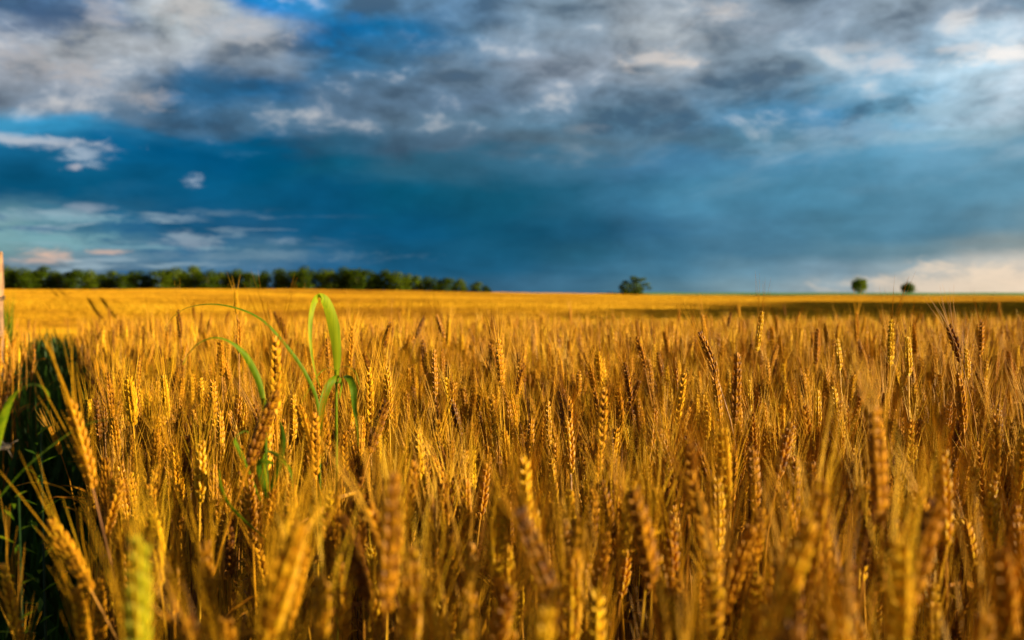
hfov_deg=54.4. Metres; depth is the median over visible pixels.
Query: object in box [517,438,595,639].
wheat stalk
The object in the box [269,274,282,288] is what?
tree
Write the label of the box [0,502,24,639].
wheat stalk
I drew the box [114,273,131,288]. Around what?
tree
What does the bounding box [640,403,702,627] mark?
wheat stalk
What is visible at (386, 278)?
tree
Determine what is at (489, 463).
wheat stalk
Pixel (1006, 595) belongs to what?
wheat stalk
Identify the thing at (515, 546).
wheat stalk
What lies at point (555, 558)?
wheat stalk
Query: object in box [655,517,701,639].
wheat stalk
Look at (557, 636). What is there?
wheat stalk
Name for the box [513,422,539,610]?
wheat stalk
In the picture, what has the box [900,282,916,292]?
tree
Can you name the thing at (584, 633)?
wheat stalk
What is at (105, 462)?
wheat stalk
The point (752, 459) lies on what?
wheat stalk
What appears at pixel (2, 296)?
fence post
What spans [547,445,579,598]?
wheat stalk
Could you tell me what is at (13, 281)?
tree
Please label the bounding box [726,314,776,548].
wheat stalk
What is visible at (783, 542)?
wheat stalk
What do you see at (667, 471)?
wheat stalk
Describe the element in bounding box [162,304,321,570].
reed grass
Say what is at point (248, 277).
tree
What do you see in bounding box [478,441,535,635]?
wheat stalk
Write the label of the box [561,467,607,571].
wheat stalk
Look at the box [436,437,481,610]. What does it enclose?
wheat stalk
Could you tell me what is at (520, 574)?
wheat stalk
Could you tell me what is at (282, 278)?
tree
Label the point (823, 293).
green field
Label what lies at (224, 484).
wheat stalk
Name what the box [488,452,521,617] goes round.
wheat stalk
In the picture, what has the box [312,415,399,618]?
wheat stalk
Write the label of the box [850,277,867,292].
tree
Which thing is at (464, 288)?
tree
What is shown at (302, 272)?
tree
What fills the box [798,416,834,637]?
wheat stalk
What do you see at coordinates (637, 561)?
wheat stalk
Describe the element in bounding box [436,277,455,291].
tree
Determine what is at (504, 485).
wheat stalk
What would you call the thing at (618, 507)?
wheat stalk
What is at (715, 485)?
wheat stalk
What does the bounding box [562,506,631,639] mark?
wheat stalk
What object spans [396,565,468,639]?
wheat stalk
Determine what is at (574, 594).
wheat stalk
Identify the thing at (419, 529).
wheat stalk
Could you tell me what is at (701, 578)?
wheat stalk
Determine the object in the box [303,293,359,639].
reed grass
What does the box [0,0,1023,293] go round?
sky
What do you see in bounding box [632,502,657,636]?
wheat stalk
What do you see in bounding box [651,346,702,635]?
wheat stalk
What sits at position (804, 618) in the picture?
wheat stalk
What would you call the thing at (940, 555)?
wheat stalk
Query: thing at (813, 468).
wheat stalk
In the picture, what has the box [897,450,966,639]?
wheat stalk
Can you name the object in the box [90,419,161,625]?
wheat stalk
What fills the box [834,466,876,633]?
wheat stalk
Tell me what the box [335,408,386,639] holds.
wheat stalk
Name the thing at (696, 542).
wheat stalk
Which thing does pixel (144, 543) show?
wheat stalk
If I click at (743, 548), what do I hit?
wheat stalk
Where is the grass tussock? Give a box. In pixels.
[3,293,16,367]
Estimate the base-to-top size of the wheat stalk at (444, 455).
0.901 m
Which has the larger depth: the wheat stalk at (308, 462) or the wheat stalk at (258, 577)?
the wheat stalk at (308, 462)
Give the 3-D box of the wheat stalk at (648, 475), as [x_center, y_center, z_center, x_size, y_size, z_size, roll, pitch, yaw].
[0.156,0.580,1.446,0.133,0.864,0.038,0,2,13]
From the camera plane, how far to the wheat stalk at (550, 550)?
1.18 m
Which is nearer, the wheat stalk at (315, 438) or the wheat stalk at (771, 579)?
the wheat stalk at (771, 579)
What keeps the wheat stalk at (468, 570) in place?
on the ground at (436, 600)
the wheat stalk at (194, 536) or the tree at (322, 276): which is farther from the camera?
the tree at (322, 276)
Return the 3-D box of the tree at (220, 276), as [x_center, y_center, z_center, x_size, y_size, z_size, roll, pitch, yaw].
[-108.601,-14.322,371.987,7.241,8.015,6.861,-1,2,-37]
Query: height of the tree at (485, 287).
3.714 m
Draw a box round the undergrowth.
[0,325,125,639]
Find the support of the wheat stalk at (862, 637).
on the ground at (436, 600)
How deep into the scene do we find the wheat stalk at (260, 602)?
0.77 m
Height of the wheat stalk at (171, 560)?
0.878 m
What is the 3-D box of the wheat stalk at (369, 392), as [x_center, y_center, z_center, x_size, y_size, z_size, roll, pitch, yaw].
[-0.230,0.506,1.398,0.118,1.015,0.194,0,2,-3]
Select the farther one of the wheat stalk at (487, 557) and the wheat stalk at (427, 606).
the wheat stalk at (487, 557)
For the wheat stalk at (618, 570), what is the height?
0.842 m
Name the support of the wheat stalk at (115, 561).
on the ground at (436, 600)
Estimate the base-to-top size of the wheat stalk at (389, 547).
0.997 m
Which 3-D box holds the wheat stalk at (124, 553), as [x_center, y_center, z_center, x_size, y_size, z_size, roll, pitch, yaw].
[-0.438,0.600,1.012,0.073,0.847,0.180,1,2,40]
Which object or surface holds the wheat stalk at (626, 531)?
on the ground at (436, 600)
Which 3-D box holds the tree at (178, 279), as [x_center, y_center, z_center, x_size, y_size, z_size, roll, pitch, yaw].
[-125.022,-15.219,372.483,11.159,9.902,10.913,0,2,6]
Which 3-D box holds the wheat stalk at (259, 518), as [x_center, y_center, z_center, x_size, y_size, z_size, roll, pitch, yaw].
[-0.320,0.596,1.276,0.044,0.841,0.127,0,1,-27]
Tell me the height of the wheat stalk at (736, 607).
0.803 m
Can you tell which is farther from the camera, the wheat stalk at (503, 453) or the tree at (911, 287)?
the tree at (911, 287)
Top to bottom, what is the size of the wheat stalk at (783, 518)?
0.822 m
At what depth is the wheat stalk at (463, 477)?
1.30 m
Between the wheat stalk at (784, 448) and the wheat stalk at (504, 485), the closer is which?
the wheat stalk at (784, 448)
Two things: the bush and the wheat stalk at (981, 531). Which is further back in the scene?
the bush
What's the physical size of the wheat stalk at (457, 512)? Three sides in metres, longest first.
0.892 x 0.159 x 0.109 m
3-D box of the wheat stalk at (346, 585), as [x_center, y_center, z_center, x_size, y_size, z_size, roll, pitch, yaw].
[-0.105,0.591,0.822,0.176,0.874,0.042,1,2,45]
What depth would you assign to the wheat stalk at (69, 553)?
0.86 m
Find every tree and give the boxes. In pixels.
[3,265,19,288]
[7,270,20,288]
[12,267,42,288]
[29,265,53,288]
[45,270,73,288]
[62,268,87,289]
[79,269,104,288]
[97,270,118,288]
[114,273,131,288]
[123,270,148,288]
[140,273,156,288]
[146,269,174,288]
[161,266,194,288]
[180,265,202,288]
[193,269,221,288]
[214,271,230,288]
[222,268,245,288]
[238,271,260,288]
[253,270,273,288]
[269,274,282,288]
[271,267,297,288]
[285,270,306,288]
[290,265,315,288]
[301,269,319,288]
[314,268,341,289]
[330,266,355,289]
[343,267,372,289]
[354,272,382,289]
[375,269,394,289]
[386,271,412,290]
[407,275,422,290]
[421,275,438,290]
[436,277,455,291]
[447,281,459,291]
[453,278,468,291]
[467,281,482,291]
[479,285,491,292]
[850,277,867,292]
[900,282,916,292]
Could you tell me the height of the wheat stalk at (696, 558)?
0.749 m
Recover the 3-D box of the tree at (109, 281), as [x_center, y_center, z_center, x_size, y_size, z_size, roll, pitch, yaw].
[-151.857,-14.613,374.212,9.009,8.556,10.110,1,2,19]
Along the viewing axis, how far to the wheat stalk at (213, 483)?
1.33 m
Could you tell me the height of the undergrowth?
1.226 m
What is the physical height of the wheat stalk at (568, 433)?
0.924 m
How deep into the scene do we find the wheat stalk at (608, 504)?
1.10 m
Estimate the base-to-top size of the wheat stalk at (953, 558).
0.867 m
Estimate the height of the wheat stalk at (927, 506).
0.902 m
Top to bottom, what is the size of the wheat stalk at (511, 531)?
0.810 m
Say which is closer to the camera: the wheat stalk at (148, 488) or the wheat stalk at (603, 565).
the wheat stalk at (603, 565)
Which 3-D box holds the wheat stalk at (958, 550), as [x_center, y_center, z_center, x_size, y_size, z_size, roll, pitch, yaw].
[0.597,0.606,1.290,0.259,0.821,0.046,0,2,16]
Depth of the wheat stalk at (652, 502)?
0.96 m
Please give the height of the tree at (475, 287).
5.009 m
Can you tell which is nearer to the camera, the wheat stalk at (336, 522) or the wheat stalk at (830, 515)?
the wheat stalk at (336, 522)
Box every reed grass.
[0,384,120,496]
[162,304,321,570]
[183,337,292,569]
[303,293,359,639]
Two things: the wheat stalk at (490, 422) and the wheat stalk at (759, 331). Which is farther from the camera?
the wheat stalk at (759, 331)
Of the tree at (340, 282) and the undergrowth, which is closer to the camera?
the undergrowth
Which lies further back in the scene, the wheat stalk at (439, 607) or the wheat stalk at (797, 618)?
the wheat stalk at (439, 607)
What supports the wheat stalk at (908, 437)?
on the ground at (436, 600)
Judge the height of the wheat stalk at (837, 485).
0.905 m
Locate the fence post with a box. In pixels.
[0,251,4,403]
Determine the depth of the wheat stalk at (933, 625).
0.86 m
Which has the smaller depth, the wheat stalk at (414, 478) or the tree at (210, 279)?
the wheat stalk at (414, 478)
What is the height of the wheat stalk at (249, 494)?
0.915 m
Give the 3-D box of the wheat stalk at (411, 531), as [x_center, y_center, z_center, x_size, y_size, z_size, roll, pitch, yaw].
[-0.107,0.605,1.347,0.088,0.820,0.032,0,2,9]
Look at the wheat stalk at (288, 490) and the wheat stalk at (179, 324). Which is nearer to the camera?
the wheat stalk at (288, 490)
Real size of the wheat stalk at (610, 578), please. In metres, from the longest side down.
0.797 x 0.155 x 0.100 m
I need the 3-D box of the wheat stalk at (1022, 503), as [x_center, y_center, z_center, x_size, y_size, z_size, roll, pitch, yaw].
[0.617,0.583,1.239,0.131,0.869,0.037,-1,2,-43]
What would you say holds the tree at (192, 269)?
on the ground at (436, 600)
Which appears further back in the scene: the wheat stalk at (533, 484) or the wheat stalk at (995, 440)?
the wheat stalk at (533, 484)
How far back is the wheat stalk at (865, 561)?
0.99 m
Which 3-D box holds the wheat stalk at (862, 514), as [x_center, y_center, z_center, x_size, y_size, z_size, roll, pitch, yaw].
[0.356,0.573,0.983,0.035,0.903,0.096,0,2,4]
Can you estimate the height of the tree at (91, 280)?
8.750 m
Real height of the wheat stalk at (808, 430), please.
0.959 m
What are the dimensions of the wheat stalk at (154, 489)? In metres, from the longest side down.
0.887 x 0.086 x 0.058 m
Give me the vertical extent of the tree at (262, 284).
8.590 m
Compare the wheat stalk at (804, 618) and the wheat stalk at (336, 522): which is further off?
the wheat stalk at (336, 522)
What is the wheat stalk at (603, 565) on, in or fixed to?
on the ground at (436, 600)
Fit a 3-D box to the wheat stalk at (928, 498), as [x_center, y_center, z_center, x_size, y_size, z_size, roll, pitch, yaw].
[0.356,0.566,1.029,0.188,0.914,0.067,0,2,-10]
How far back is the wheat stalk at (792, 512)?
1.16 m
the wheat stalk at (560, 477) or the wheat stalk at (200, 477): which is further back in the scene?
the wheat stalk at (560, 477)
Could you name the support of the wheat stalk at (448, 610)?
on the ground at (436, 600)
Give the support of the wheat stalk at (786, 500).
on the ground at (436, 600)
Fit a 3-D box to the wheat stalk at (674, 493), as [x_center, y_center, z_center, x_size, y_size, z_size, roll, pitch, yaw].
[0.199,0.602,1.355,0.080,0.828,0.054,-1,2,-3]
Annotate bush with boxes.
[619,276,652,295]
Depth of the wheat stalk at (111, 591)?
1.11 m
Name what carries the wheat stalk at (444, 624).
on the ground at (436, 600)
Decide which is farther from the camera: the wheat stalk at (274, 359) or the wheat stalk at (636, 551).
the wheat stalk at (636, 551)
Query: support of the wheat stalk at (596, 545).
on the ground at (436, 600)
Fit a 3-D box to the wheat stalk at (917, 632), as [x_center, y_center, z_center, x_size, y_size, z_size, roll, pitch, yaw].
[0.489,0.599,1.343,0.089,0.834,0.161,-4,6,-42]
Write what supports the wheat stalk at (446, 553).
on the ground at (436, 600)
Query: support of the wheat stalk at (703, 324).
on the ground at (436, 600)
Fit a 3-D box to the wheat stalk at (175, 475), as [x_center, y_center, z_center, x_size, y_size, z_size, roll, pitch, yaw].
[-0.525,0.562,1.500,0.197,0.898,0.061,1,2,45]
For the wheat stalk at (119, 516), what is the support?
on the ground at (436, 600)
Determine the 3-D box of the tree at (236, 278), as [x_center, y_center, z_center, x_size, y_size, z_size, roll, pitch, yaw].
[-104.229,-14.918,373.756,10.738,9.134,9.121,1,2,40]
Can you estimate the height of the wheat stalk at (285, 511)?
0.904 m
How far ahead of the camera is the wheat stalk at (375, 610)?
0.92 m
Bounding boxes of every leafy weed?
[0,491,33,633]
[17,425,59,639]
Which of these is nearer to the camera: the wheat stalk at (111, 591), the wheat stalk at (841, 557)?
the wheat stalk at (841, 557)
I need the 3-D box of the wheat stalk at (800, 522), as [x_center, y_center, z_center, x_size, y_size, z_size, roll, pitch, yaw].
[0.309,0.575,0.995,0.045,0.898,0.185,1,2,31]
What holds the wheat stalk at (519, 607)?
on the ground at (436, 600)
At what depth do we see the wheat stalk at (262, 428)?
1.05 m
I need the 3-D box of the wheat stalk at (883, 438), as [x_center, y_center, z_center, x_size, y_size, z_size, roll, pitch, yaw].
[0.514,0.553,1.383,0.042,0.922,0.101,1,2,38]
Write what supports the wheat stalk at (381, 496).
on the ground at (436, 600)
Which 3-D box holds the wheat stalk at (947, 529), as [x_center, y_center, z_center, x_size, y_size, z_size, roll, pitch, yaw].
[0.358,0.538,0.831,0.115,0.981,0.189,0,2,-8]
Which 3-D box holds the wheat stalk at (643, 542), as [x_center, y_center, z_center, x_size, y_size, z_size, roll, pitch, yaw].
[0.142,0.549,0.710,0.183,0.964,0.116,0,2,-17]
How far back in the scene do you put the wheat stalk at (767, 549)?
1.24 m
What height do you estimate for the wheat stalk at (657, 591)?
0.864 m
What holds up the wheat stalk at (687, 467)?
on the ground at (436, 600)
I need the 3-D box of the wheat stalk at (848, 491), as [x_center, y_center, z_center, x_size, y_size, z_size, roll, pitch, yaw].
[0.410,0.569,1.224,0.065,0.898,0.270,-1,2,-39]
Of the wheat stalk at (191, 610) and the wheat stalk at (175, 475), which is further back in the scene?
the wheat stalk at (175, 475)
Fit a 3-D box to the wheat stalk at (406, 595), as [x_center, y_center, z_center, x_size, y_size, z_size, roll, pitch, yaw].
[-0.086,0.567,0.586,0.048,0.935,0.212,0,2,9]
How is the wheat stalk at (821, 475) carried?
on the ground at (436, 600)
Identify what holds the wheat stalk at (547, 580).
on the ground at (436, 600)
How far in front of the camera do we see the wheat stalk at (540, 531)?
0.92 m
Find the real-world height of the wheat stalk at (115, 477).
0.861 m
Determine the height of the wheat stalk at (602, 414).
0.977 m
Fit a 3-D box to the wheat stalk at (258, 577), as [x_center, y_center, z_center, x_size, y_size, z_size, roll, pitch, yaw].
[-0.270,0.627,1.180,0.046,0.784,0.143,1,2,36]
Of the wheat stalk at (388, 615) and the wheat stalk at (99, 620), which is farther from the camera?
the wheat stalk at (388, 615)
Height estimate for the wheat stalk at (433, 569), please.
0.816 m
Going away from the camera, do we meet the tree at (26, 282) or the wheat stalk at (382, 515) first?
the wheat stalk at (382, 515)
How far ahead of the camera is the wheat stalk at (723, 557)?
1.07 m
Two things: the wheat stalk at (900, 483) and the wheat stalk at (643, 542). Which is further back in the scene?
the wheat stalk at (900, 483)
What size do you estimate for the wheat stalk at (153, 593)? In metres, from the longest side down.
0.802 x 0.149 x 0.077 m
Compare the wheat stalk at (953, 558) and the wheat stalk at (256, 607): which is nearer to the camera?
the wheat stalk at (256, 607)
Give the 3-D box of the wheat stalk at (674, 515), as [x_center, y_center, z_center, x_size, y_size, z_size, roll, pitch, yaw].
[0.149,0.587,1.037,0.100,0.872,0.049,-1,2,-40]
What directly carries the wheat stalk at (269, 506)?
on the ground at (436, 600)
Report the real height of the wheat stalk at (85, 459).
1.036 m
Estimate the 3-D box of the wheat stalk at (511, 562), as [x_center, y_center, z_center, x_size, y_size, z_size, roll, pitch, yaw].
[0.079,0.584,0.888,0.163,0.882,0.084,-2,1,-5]
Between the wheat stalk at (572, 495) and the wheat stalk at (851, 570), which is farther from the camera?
the wheat stalk at (572, 495)
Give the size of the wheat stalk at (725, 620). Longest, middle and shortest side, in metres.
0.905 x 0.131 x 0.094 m
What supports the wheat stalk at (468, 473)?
on the ground at (436, 600)
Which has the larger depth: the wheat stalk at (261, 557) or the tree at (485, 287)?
the tree at (485, 287)
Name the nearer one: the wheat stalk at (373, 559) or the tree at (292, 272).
the wheat stalk at (373, 559)
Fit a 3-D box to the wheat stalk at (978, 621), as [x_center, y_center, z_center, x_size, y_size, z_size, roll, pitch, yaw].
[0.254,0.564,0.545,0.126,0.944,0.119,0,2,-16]
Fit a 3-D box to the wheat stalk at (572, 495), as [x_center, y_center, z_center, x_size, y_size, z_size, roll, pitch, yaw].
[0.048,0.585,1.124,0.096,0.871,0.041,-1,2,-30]
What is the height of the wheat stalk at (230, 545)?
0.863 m
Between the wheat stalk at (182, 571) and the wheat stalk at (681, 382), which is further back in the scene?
the wheat stalk at (681, 382)
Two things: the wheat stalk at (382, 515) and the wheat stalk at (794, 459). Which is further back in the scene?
the wheat stalk at (794, 459)
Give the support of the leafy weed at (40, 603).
on the ground at (436, 600)
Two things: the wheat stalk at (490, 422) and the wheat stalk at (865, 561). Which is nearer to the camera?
the wheat stalk at (865, 561)
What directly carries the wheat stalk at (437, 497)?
on the ground at (436, 600)
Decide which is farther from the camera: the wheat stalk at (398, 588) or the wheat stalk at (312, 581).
the wheat stalk at (312, 581)
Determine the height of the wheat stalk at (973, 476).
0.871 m
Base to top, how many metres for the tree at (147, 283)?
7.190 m
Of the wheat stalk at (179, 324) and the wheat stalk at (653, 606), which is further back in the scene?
the wheat stalk at (179, 324)
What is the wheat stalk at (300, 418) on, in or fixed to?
on the ground at (436, 600)
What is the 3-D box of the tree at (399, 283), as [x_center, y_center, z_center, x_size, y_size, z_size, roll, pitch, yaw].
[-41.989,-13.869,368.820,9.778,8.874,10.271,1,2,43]
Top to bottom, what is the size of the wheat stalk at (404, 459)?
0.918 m
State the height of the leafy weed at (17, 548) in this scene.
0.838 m
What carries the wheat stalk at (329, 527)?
on the ground at (436, 600)
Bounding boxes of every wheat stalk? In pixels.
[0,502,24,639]
[1,454,118,639]
[1,580,40,639]
[26,311,294,639]
[80,522,119,639]
[81,436,181,639]
[86,528,125,636]
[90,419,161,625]
[92,350,304,639]
[93,405,126,639]
[96,431,131,627]
[96,435,128,543]
[103,482,132,639]
[104,421,134,598]
[111,488,132,621]
[117,448,179,629]
[121,561,162,639]
[124,429,169,638]
[124,488,163,639]
[125,453,173,639]
[137,433,180,639]
[144,484,186,639]
[146,400,189,623]
[155,583,167,639]
[159,493,199,613]
[162,456,196,635]
[164,582,220,637]
[169,281,196,623]
[175,472,232,638]
[181,404,261,637]
[182,478,248,639]
[188,436,236,621]
[195,529,251,639]
[202,435,252,634]
[211,441,254,638]
[212,465,245,618]
[222,418,257,626]
[224,413,271,619]
[227,489,311,638]
[230,276,245,578]
[230,524,283,639]
[233,530,265,606]
[234,423,338,623]
[234,499,272,585]
[235,402,371,635]
[237,355,369,562]
[244,510,307,639]
[246,271,380,560]
[247,459,265,639]
[249,451,312,639]
[254,477,321,629]
[260,441,319,639]
[260,483,310,639]
[271,441,322,557]
[276,435,303,639]
[277,477,365,639]
[278,480,348,636]
[282,370,333,620]
[288,439,359,639]
[290,360,370,608]
[297,542,323,639]
[298,598,352,639]
[301,318,386,560]
[302,471,341,639]
[303,463,377,639]
[305,526,322,600]
[311,415,447,604]
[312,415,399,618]
[313,448,350,582]
[314,442,355,636]
[318,499,360,639]
[322,394,362,639]
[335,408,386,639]
[340,544,360,639]
[341,368,409,639]
[352,483,390,639]
[353,511,378,639]
[363,383,433,639]
[365,538,406,639]
[369,424,392,519]
[375,453,408,605]
[378,428,505,638]
[379,474,460,634]
[381,433,412,639]
[383,466,439,639]
[386,472,461,631]
[387,398,436,585]
[391,428,475,612]
[392,381,513,590]
[394,413,437,639]
[396,501,460,639]
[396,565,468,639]
[400,491,459,613]
[405,420,491,639]
[408,421,449,616]
[412,399,488,630]
[418,492,469,636]
[422,390,515,626]
[423,376,496,599]
[425,439,468,601]
[426,509,453,599]
[429,434,458,548]
[429,533,465,639]
[430,493,471,613]
[433,422,463,631]
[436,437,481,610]
[436,540,467,632]
[443,474,494,639]
[449,421,482,560]
[452,440,478,512]
[454,353,507,603]
[454,497,478,595]
[455,409,491,622]
[473,429,564,639]
[476,505,489,628]
[478,429,495,620]
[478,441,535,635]
[480,467,518,632]
[485,376,655,639]
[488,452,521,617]
[488,482,520,630]
[489,456,541,627]
[491,415,537,617]
[495,472,518,630]
[505,527,523,639]
[507,535,524,624]
[509,498,547,625]
[511,452,531,635]
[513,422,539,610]
[513,452,541,635]
[515,481,570,629]
[516,450,550,629]
[516,458,582,639]
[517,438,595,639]
[519,418,660,639]
[524,431,575,607]
[531,454,551,629]
[534,460,555,572]
[534,539,585,639]
[538,468,594,639]
[539,427,651,635]
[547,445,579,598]
[548,382,600,580]
[551,472,593,639]
[553,524,557,574]
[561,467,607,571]
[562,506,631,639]
[564,460,652,618]
[569,506,602,633]
[576,445,615,603]
[580,505,602,576]
[580,526,600,639]
[582,377,621,587]
[582,441,623,639]
[582,483,628,635]
[585,353,635,607]
[591,420,662,639]
[598,424,663,639]
[599,431,632,639]
[601,477,646,631]
[602,443,631,639]
[611,426,661,630]
[614,506,636,639]
[630,458,681,624]
[631,453,663,626]
[632,431,691,638]
[632,498,655,639]
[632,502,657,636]
[633,414,681,595]
[634,438,669,635]
[637,396,695,627]
[638,380,724,639]
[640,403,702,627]
[642,405,696,639]
[643,449,690,602]
[645,371,693,639]
[647,502,677,639]
[648,543,694,639]
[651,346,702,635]
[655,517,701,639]
[657,465,689,635]
[660,477,686,548]
[661,495,727,639]
[669,394,716,633]
[674,407,734,639]
[676,517,692,601]
[680,529,706,639]
[681,432,715,568]
[690,480,745,639]
[690,530,706,583]
[690,559,706,612]
[691,423,741,549]
[695,299,710,378]
[695,361,743,639]
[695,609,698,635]
[704,423,730,619]
[704,469,740,636]
[716,397,757,639]
[719,467,789,626]
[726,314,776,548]
[730,526,765,639]
[732,525,770,637]
[734,409,767,632]
[736,438,804,639]
[738,367,828,616]
[738,483,780,639]
[739,274,773,534]
[739,494,803,617]
[739,519,773,639]
[747,506,777,584]
[751,441,839,639]
[757,465,810,574]
[760,452,805,617]
[764,386,887,615]
[766,456,809,639]
[771,485,803,537]
[774,414,869,634]
[784,366,832,550]
[788,387,869,639]
[792,462,808,614]
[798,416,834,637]
[799,408,832,639]
[800,446,829,618]
[801,589,815,639]
[817,473,836,549]
[821,489,880,639]
[824,414,860,613]
[828,495,862,627]
[831,543,884,639]
[832,557,864,636]
[833,422,915,636]
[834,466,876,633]
[838,335,911,632]
[844,429,869,631]
[849,443,886,614]
[852,433,905,627]
[855,470,944,635]
[863,390,888,587]
[863,545,890,630]
[863,584,883,639]
[864,442,947,639]
[867,529,880,639]
[870,438,917,630]
[872,500,899,639]
[877,275,917,526]
[879,418,972,629]
[881,470,967,639]
[892,449,945,635]
[893,388,962,578]
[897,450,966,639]
[903,417,993,618]
[904,376,978,639]
[907,471,932,638]
[910,455,963,639]
[914,514,959,639]
[920,428,939,635]
[921,356,1019,623]
[926,470,956,603]
[941,487,1013,624]
[948,550,990,639]
[951,432,987,639]
[951,479,1023,639]
[951,480,983,614]
[955,459,1023,639]
[967,468,1003,639]
[968,536,987,639]
[972,442,1010,601]
[977,525,1017,636]
[980,503,1020,614]
[999,484,1023,562]
[1004,366,1023,639]
[1014,483,1023,522]
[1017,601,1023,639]
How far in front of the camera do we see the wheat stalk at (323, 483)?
1.48 m
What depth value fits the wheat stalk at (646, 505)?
1.16 m
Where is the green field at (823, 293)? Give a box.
[595,292,1023,295]
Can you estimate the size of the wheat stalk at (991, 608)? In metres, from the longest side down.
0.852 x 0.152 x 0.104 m
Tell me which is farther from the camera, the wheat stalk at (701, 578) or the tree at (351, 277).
the tree at (351, 277)
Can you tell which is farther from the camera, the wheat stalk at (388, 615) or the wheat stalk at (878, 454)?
the wheat stalk at (388, 615)
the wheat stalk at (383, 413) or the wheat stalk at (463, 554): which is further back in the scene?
the wheat stalk at (383, 413)
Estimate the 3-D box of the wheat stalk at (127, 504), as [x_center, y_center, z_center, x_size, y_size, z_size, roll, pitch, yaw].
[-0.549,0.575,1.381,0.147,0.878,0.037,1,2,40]
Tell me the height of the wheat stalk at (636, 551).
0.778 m
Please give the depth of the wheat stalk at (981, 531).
1.21 m
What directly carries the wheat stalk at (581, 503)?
on the ground at (436, 600)
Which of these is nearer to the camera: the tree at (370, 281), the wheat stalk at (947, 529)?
the wheat stalk at (947, 529)
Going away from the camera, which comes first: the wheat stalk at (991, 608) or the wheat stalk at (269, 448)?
the wheat stalk at (991, 608)
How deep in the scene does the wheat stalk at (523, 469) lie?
0.85 m
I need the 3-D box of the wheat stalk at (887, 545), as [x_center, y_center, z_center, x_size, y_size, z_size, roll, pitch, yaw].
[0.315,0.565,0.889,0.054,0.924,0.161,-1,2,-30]
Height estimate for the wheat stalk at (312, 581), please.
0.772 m
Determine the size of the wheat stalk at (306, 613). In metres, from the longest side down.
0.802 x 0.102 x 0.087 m
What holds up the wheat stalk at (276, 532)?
on the ground at (436, 600)
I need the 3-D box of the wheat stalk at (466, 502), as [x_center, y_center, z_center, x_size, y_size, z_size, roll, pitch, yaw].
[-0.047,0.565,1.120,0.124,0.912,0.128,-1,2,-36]
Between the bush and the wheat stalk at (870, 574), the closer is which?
the wheat stalk at (870, 574)
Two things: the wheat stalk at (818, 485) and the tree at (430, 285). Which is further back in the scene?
the tree at (430, 285)
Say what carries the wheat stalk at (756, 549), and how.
on the ground at (436, 600)
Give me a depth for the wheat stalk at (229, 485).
1.41 m
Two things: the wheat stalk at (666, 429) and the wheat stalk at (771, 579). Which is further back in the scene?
the wheat stalk at (666, 429)
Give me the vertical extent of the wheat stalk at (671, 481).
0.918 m
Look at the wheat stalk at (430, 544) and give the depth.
1.03 m
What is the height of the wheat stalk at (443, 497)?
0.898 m
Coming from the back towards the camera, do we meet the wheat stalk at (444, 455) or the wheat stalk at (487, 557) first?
the wheat stalk at (444, 455)
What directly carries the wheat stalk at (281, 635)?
on the ground at (436, 600)
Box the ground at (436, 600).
[8,294,1020,639]
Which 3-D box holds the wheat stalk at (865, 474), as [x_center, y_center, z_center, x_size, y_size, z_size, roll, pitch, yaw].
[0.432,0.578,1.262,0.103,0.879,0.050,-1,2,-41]
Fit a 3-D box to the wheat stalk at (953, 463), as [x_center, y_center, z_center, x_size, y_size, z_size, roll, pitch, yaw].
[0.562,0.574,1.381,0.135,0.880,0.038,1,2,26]
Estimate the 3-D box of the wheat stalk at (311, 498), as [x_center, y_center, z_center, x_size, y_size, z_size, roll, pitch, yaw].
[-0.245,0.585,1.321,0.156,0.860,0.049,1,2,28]
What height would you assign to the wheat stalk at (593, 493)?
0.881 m
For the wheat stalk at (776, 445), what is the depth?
1.34 m
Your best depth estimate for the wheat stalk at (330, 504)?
1.05 m
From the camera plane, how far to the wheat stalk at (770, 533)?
1.24 m
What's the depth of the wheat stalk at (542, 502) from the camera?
1.10 m
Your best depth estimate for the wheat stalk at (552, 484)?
1.32 m
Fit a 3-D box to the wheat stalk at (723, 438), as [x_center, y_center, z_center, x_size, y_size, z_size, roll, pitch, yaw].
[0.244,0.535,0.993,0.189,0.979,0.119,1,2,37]
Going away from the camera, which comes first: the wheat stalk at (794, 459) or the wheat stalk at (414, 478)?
the wheat stalk at (414, 478)
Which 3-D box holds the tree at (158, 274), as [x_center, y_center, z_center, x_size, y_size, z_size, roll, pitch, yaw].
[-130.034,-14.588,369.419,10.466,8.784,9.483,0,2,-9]
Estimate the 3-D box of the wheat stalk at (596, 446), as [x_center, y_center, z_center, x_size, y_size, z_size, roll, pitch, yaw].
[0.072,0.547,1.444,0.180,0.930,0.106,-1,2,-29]
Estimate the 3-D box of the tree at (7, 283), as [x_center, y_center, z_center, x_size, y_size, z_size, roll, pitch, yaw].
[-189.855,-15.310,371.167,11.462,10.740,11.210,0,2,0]
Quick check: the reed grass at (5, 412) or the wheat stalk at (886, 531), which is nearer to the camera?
the reed grass at (5, 412)
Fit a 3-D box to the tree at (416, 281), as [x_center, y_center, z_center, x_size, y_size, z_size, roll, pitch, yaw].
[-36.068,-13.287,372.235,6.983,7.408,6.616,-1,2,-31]
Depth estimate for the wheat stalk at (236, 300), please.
3.10 m
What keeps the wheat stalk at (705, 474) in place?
on the ground at (436, 600)
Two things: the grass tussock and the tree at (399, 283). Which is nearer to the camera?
the grass tussock

